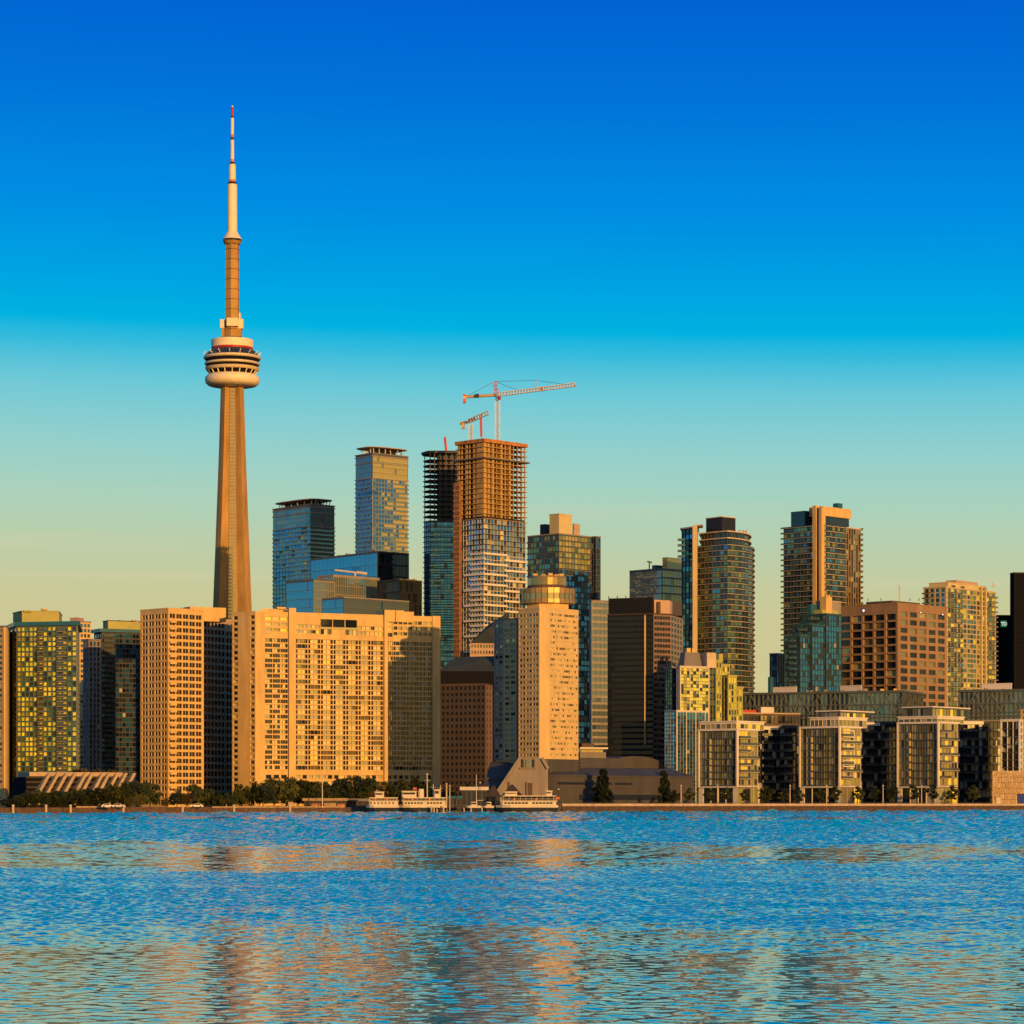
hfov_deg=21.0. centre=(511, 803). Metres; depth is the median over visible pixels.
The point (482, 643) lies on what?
office building
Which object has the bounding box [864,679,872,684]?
window
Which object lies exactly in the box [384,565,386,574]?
window
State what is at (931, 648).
window
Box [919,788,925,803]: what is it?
window
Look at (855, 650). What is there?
window
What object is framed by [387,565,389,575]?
window
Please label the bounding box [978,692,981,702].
window
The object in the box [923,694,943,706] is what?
window
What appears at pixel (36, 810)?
dock wall
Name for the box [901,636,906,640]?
window
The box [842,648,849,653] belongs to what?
window
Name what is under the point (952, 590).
window
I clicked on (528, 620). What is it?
window
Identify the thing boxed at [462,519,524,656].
window
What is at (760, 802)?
railing
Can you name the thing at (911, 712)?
window
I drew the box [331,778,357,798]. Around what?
tree
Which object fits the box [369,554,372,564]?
window
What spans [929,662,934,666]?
window
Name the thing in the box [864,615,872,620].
window
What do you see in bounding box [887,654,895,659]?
window
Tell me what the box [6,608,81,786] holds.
apartment tower
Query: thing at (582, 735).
window
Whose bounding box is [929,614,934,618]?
window
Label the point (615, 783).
window
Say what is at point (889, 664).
window
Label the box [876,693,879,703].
window
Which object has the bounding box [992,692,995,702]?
window
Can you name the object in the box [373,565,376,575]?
window
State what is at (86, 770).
tree
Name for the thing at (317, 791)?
tree
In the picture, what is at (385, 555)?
window
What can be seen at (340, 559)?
window
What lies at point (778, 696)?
window
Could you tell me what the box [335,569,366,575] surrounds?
roof crane
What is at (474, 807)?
sailboat
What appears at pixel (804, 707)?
window
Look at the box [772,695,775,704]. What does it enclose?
window
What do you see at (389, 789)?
tree
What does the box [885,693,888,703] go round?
window
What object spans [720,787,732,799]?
tree
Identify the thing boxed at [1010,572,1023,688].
office tower
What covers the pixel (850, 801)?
window
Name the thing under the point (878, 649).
window
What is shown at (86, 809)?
dock wall
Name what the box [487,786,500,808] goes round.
boathouse
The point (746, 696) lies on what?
window
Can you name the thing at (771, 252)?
sky
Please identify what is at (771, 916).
water
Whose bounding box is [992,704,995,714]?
window
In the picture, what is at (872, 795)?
tree
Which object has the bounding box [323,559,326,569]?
window
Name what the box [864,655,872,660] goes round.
window
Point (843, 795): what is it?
window
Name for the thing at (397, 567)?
window
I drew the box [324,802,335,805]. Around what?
storage box
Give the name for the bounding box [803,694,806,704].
window
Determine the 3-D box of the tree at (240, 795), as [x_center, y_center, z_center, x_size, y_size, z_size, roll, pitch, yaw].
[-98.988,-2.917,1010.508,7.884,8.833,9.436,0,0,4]
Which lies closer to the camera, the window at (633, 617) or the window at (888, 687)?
the window at (633, 617)
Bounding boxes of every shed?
[302,798,348,806]
[347,799,370,806]
[447,796,462,808]
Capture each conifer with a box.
[590,768,613,803]
[657,770,674,803]
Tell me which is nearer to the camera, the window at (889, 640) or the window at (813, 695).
the window at (813, 695)
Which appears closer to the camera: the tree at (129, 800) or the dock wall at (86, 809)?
the dock wall at (86, 809)
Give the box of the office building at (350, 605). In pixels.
[322,596,408,614]
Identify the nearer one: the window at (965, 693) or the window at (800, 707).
the window at (800, 707)
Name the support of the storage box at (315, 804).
on the quay
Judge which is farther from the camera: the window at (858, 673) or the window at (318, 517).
the window at (318, 517)
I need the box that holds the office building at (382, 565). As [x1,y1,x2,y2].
[310,550,408,580]
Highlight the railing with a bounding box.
[575,802,976,803]
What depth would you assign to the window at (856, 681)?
1565.43 m
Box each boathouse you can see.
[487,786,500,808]
[501,782,522,800]
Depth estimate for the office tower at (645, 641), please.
1333.85 m
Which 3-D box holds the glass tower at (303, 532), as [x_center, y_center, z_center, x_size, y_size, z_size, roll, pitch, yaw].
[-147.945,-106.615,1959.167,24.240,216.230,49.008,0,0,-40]
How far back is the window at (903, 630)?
1550.60 m
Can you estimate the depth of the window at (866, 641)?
1560.09 m
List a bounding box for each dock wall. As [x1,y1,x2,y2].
[0,808,75,813]
[76,806,125,812]
[126,807,211,812]
[212,806,344,812]
[345,807,561,811]
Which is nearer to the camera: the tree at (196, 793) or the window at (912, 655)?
the tree at (196, 793)
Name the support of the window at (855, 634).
in the office building at (892, 645)
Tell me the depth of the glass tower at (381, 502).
1858.79 m
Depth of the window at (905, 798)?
1269.89 m
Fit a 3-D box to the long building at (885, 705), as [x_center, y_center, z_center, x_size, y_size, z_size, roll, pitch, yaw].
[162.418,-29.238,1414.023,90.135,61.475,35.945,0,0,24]
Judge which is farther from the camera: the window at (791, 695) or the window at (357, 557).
the window at (357, 557)
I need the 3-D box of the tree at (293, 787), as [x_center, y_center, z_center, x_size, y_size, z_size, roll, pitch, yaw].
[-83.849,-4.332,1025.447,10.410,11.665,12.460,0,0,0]
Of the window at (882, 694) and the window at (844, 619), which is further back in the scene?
the window at (844, 619)
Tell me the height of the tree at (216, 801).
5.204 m
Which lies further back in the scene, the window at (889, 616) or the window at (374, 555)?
the window at (374, 555)
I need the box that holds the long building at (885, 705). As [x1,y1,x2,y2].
[743,685,923,803]
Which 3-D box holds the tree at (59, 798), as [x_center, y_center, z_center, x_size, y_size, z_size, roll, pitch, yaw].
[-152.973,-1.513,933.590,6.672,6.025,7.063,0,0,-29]
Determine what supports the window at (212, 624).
in the apartment tower at (185, 697)
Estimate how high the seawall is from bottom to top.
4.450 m
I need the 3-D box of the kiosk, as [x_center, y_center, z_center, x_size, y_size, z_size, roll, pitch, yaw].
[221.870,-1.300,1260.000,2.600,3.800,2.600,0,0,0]
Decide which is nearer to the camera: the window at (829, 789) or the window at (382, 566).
the window at (829, 789)
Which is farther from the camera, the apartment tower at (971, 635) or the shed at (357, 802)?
the apartment tower at (971, 635)
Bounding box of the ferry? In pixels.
[496,791,559,811]
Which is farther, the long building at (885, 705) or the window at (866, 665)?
the window at (866, 665)
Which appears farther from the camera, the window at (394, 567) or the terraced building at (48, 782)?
the window at (394, 567)
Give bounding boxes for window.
[10,627,66,785]
[81,624,89,768]
[84,634,139,804]
[209,623,231,801]
[235,615,430,804]
[273,507,333,608]
[311,561,314,570]
[315,560,318,570]
[319,560,322,570]
[321,619,331,626]
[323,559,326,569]
[327,559,330,569]
[331,558,334,568]
[333,620,343,626]
[335,558,338,568]
[339,557,342,567]
[344,557,347,567]
[345,620,355,627]
[348,556,351,566]
[352,556,355,566]
[356,456,406,552]
[356,555,359,566]
[360,555,363,565]
[360,566,363,576]
[364,554,368,565]
[364,566,368,576]
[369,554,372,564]
[369,565,372,576]
[373,553,376,564]
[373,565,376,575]
[378,553,380,563]
[378,565,380,574]
[381,554,383,563]
[381,565,383,574]
[384,554,386,563]
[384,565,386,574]
[387,554,389,563]
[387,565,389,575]
[390,554,392,563]
[390,566,392,575]
[393,554,395,564]
[393,566,395,575]
[396,555,398,564]
[396,566,398,575]
[425,523,448,669]
[442,687,490,795]
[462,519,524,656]
[462,791,465,804]
[468,791,470,804]
[473,791,475,801]
[478,791,480,804]
[480,645,492,653]
[483,791,485,804]
[495,613,576,755]
[521,593,573,599]
[526,759,529,766]
[528,535,589,742]
[558,782,611,784]
[579,795,679,799]
[609,616,669,768]
[615,783,631,784]
[666,663,741,803]
[683,529,751,691]
[700,724,795,803]
[704,788,709,803]
[711,788,716,803]
[719,788,724,803]
[726,788,732,803]
[738,788,742,803]
[743,695,897,803]
[745,788,749,803]
[751,788,755,803]
[754,695,757,705]
[759,695,761,705]
[763,695,766,705]
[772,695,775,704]
[777,695,779,704]
[781,694,784,704]
[784,526,859,635]
[785,616,840,691]
[785,694,788,704]
[790,694,792,704]
[794,694,797,704]
[797,726,798,803]
[799,706,801,717]
[801,713,895,803]
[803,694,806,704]
[803,706,806,717]
[803,719,806,726]
[805,788,811,803]
[808,694,810,704]
[812,694,815,704]
[812,706,815,716]
[813,788,819,803]
[817,694,820,704]
[820,788,825,803]
[821,694,824,704]
[826,694,829,704]
[828,788,834,803]
[835,694,838,703]
[840,693,842,703]
[841,788,845,803]
[842,616,849,622]
[842,624,849,630]
[842,632,849,637]
[842,640,849,645]
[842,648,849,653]
[842,656,849,661]
[842,664,849,669]
[842,672,849,677]
[842,680,849,685]
[844,693,847,703]
[848,788,852,803]
[853,616,860,621]
[853,624,860,629]
[853,632,860,637]
[853,640,860,645]
[853,648,860,653]
[853,655,860,661]
[853,663,860,669]
[853,671,860,676]
[853,679,860,684]
[853,693,856,703]
[854,788,858,803]
[858,693,861,703]
[862,693,865,703]
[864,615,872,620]
[864,623,872,628]
[864,631,872,636]
[864,639,872,644]
[864,647,872,652]
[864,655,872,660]
[864,663,872,668]
[864,671,872,676]
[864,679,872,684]
[867,693,870,703]
[872,705,874,716]
[876,614,883,620]
[876,622,883,628]
[876,630,883,636]
[876,638,883,644]
[876,646,883,652]
[876,654,883,660]
[876,662,883,668]
[876,670,883,676]
[876,678,883,684]
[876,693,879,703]
[876,705,879,716]
[881,693,884,703]
[881,705,884,715]
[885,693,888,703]
[885,705,888,715]
[887,614,895,619]
[887,622,895,627]
[887,630,895,635]
[887,638,895,643]
[887,646,895,651]
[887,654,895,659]
[887,662,895,667]
[887,670,895,675]
[887,678,895,683]
[887,686,895,689]
[890,693,893,703]
[890,705,893,715]
[895,693,897,703]
[899,692,901,703]
[899,709,999,803]
[901,628,906,632]
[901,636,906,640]
[901,644,906,648]
[901,652,906,656]
[901,660,906,664]
[902,788,909,803]
[910,653,915,657]
[910,661,915,665]
[910,669,915,673]
[910,677,915,681]
[910,685,915,689]
[910,788,917,803]
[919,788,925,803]
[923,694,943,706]
[927,788,933,803]
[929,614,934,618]
[929,622,934,626]
[929,630,934,634]
[929,638,934,642]
[929,646,934,650]
[929,654,934,658]
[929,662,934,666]
[929,670,934,674]
[929,678,934,682]
[929,686,934,690]
[938,623,943,627]
[938,631,943,635]
[939,788,943,803]
[946,788,949,803]
[948,588,993,705]
[952,788,956,803]
[959,692,962,702]
[964,692,967,702]
[969,692,971,702]
[973,692,976,702]
[973,704,976,715]
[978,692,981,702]
[978,704,981,715]
[982,692,985,702]
[982,704,985,715]
[987,692,990,702]
[987,704,990,715]
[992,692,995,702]
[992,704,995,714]
[996,691,999,702]
[996,704,999,714]
[1001,691,1004,702]
[1001,704,1004,714]
[1006,704,1008,714]
[1010,691,1013,701]
[1010,704,1013,714]
[1011,574,1013,682]
[1015,691,1018,701]
[1015,704,1018,714]
[1020,691,1022,701]
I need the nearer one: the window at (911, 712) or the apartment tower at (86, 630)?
the window at (911, 712)
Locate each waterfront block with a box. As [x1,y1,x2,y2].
[698,721,797,803]
[799,710,897,803]
[897,706,999,803]
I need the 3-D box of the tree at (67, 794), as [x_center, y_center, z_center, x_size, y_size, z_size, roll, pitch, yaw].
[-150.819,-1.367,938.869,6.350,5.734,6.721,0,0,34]
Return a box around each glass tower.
[272,498,334,608]
[355,446,408,552]
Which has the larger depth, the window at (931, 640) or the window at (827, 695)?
the window at (931, 640)
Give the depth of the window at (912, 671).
1557.05 m
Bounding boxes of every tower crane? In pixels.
[460,410,488,439]
[463,380,575,439]
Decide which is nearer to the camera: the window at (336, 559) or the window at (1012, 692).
the window at (1012, 692)
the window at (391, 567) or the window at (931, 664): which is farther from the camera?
the window at (391, 567)
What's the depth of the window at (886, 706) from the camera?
1384.70 m
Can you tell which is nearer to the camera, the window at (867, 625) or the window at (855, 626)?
the window at (867, 625)
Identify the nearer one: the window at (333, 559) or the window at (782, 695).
the window at (782, 695)
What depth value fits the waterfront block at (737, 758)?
1211.06 m
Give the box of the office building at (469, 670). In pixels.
[440,656,494,761]
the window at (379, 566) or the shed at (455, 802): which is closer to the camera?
the shed at (455, 802)
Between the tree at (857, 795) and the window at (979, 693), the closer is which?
the tree at (857, 795)
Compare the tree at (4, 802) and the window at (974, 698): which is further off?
the window at (974, 698)
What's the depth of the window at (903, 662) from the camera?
1550.60 m
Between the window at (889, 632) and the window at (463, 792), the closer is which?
the window at (463, 792)
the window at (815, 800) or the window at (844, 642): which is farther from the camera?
the window at (844, 642)
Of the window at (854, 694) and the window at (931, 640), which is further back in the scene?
the window at (931, 640)
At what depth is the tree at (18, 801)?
917.85 m
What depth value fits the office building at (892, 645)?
1560.99 m
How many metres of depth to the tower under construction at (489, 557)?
1612.32 m
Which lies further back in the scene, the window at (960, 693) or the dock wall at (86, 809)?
the window at (960, 693)
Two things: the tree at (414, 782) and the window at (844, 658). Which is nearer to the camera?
the tree at (414, 782)
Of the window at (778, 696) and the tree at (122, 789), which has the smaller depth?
the tree at (122, 789)
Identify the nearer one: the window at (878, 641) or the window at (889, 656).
the window at (889, 656)
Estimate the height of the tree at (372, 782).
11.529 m
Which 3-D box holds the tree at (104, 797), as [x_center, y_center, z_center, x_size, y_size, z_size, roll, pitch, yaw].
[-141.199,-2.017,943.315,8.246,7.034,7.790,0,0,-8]
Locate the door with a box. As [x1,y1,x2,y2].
[527,783,531,796]
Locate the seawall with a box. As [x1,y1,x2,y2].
[562,804,1023,811]
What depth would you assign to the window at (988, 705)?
1416.50 m
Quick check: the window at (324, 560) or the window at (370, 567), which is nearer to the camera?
the window at (370, 567)
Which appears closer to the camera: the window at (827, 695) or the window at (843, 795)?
the window at (843, 795)
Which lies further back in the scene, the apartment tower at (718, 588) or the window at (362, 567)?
the window at (362, 567)
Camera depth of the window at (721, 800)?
1206.13 m
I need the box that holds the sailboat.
[466,774,482,811]
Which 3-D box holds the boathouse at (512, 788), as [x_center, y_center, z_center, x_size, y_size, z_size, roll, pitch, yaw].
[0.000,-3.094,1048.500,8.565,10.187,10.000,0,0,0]
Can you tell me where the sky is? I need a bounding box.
[0,0,1023,692]
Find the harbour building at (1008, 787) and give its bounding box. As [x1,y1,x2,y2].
[992,771,1023,803]
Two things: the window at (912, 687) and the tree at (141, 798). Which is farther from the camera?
the window at (912, 687)
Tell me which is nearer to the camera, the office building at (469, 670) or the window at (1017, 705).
the window at (1017, 705)
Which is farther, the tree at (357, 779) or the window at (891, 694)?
the window at (891, 694)
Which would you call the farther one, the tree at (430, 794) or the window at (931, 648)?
the window at (931, 648)
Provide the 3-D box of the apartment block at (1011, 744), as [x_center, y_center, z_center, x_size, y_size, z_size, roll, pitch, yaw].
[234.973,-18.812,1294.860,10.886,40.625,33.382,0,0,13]
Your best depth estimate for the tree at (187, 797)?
970.62 m
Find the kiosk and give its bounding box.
[995,796,1000,803]
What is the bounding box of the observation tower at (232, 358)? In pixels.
[203,105,260,619]
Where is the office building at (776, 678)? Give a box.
[768,653,783,692]
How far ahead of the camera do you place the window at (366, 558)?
1718.87 m
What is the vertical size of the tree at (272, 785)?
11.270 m
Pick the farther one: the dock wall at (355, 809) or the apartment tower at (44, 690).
the apartment tower at (44, 690)
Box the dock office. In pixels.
[460,787,488,808]
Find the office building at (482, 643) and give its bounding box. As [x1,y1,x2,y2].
[470,613,508,656]
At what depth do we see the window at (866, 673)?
1560.09 m
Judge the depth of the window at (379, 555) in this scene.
1711.33 m
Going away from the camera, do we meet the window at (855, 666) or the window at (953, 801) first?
the window at (953, 801)
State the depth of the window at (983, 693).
1417.53 m
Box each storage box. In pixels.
[311,803,320,805]
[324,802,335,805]
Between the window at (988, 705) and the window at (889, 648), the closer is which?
the window at (988, 705)
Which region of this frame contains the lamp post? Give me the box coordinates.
[321,775,322,807]
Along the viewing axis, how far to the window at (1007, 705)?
1412.52 m
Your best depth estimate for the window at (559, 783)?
1110.06 m
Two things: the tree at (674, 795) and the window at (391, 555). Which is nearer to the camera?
the tree at (674, 795)
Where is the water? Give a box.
[0,809,1023,1023]
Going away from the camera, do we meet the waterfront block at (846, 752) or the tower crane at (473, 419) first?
the waterfront block at (846, 752)
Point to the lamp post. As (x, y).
(322, 791)
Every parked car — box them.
[101,804,114,807]
[114,804,125,807]
[191,804,202,807]
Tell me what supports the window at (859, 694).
in the long building at (885, 705)
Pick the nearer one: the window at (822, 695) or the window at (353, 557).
the window at (822, 695)
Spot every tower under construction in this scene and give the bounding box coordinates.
[421,437,457,669]
[453,438,529,656]
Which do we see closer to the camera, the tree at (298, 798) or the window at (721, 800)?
the tree at (298, 798)
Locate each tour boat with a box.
[366,792,398,811]
[399,777,446,811]
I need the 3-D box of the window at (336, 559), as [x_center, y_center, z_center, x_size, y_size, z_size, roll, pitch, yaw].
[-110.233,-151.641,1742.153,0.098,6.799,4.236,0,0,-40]
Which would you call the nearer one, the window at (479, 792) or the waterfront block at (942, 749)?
the window at (479, 792)
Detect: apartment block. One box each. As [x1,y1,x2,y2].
[232,607,439,805]
[743,707,799,803]
[1000,719,1023,770]
[1020,708,1023,770]
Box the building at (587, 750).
[578,743,607,757]
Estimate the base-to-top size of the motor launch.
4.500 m
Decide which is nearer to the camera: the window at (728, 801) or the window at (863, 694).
the window at (728, 801)
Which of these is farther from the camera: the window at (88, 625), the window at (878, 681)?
the window at (878, 681)
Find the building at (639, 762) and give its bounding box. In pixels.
[606,756,664,768]
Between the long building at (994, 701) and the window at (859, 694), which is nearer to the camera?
the window at (859, 694)
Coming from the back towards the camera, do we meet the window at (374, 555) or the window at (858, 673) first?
the window at (374, 555)
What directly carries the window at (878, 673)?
in the office building at (892, 645)
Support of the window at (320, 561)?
in the office building at (382, 565)
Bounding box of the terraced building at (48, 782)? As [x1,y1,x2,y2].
[6,772,135,807]
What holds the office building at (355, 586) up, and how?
on the ground
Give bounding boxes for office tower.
[591,536,600,599]
[607,595,682,768]
[996,615,1009,682]
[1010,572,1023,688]
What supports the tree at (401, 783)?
on the ground
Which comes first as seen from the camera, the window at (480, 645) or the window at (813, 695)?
the window at (813, 695)
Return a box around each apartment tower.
[0,625,9,806]
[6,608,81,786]
[70,617,90,768]
[83,620,139,806]
[140,607,231,806]
[527,513,591,742]
[664,648,743,803]
[677,516,754,692]
[780,503,862,651]
[783,594,842,691]
[922,580,997,706]
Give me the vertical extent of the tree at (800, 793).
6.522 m
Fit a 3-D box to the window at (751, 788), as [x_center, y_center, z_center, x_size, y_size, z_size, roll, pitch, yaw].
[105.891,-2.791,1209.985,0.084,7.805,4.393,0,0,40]
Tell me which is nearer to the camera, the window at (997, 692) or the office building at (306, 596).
the window at (997, 692)
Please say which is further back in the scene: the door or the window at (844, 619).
the window at (844, 619)
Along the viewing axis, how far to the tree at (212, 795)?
980.29 m
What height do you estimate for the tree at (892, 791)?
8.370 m
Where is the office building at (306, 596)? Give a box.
[286,579,334,612]
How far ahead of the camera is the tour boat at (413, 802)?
1003.39 m
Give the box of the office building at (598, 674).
[589,600,607,756]
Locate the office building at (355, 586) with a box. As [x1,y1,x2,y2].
[317,574,379,598]
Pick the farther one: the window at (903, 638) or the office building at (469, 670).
the window at (903, 638)
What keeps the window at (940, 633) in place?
in the office building at (892, 645)
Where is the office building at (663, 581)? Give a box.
[629,557,681,601]
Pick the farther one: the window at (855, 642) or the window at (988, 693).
the window at (855, 642)
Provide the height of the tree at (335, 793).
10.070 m
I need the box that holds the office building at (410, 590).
[377,579,421,615]
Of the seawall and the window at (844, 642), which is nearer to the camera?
the seawall
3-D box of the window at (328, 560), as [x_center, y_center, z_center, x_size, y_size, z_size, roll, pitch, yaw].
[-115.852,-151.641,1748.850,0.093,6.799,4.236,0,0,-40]
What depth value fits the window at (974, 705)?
1419.44 m
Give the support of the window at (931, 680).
in the office building at (892, 645)
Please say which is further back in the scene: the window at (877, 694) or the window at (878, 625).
the window at (878, 625)
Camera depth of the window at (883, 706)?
1385.54 m
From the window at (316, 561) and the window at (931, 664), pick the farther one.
the window at (316, 561)
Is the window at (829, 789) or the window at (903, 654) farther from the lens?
the window at (903, 654)
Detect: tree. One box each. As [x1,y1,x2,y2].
[0,799,11,806]
[8,795,25,806]
[20,790,35,804]
[28,789,47,805]
[44,792,54,806]
[50,790,69,806]
[63,791,74,806]
[68,788,89,804]
[79,767,100,771]
[80,788,98,805]
[88,787,110,805]
[98,784,118,804]
[110,781,135,805]
[123,794,136,805]
[128,780,147,806]
[134,792,147,805]
[142,781,162,806]
[161,798,170,806]
[167,788,185,804]
[179,792,191,806]
[186,783,210,804]
[200,788,218,805]
[211,794,225,805]
[224,793,236,805]
[232,784,250,805]
[244,781,264,805]
[250,780,275,805]
[263,777,291,805]
[275,776,299,805]
[286,779,313,805]
[300,781,319,804]
[308,780,331,797]
[315,781,343,797]
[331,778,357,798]
[339,775,369,798]
[356,777,378,798]
[366,785,388,796]
[380,780,397,796]
[387,778,414,804]
[400,777,422,794]
[412,781,435,796]
[425,788,445,800]
[444,788,455,804]
[459,782,479,794]
[670,790,679,800]
[683,788,695,799]
[703,789,714,803]
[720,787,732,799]
[739,789,749,800]
[758,789,768,800]
[761,785,775,799]
[777,789,788,800]
[792,790,804,800]
[813,787,825,800]
[829,785,841,799]
[851,786,864,803]
[867,785,880,803]
[886,786,899,799]
[904,785,919,803]
[923,784,939,799]
[946,785,959,799]
[965,785,980,803]
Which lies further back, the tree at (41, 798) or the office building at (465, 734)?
the office building at (465, 734)
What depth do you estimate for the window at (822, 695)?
1398.11 m
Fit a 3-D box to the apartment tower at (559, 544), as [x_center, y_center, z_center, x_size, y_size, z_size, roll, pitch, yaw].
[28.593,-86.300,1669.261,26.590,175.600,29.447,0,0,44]
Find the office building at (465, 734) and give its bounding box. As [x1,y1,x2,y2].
[440,683,492,805]
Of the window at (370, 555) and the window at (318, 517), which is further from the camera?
the window at (318, 517)
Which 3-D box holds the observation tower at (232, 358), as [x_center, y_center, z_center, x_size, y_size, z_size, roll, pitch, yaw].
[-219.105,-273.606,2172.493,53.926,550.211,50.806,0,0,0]
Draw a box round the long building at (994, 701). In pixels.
[957,683,1023,719]
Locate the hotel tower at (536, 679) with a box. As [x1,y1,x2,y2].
[494,573,578,771]
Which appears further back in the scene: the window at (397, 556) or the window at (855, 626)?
the window at (397, 556)
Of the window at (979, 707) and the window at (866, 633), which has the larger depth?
the window at (866, 633)
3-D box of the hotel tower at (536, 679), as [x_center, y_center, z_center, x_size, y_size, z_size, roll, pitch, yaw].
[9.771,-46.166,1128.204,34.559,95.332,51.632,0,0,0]
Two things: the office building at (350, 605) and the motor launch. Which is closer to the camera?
the motor launch
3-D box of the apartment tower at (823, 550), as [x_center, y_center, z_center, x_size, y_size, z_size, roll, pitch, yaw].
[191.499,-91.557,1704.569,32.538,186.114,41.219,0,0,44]
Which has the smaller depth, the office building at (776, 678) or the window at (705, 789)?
the window at (705, 789)
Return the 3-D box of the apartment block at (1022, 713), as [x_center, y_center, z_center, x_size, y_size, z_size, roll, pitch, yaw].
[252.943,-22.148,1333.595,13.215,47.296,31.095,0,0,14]
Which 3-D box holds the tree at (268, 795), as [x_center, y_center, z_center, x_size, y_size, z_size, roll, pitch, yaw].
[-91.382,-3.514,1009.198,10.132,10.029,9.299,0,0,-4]
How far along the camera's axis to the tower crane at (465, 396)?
1620.50 m
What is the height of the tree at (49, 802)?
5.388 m
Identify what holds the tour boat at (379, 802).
on the water
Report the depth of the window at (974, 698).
1419.44 m
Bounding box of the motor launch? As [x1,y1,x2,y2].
[483,802,493,810]
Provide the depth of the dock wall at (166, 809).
952.13 m
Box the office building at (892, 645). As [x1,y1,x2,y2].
[841,585,946,706]
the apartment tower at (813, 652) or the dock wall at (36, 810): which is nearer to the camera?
the dock wall at (36, 810)
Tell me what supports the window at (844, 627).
in the office building at (892, 645)
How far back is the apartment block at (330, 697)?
1215.40 m
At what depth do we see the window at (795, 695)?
1404.27 m
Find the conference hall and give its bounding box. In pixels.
[482,757,694,806]
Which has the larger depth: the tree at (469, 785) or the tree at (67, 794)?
the tree at (469, 785)
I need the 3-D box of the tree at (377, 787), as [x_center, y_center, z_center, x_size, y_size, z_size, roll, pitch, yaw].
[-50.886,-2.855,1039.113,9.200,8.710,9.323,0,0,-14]
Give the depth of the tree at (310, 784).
1030.83 m

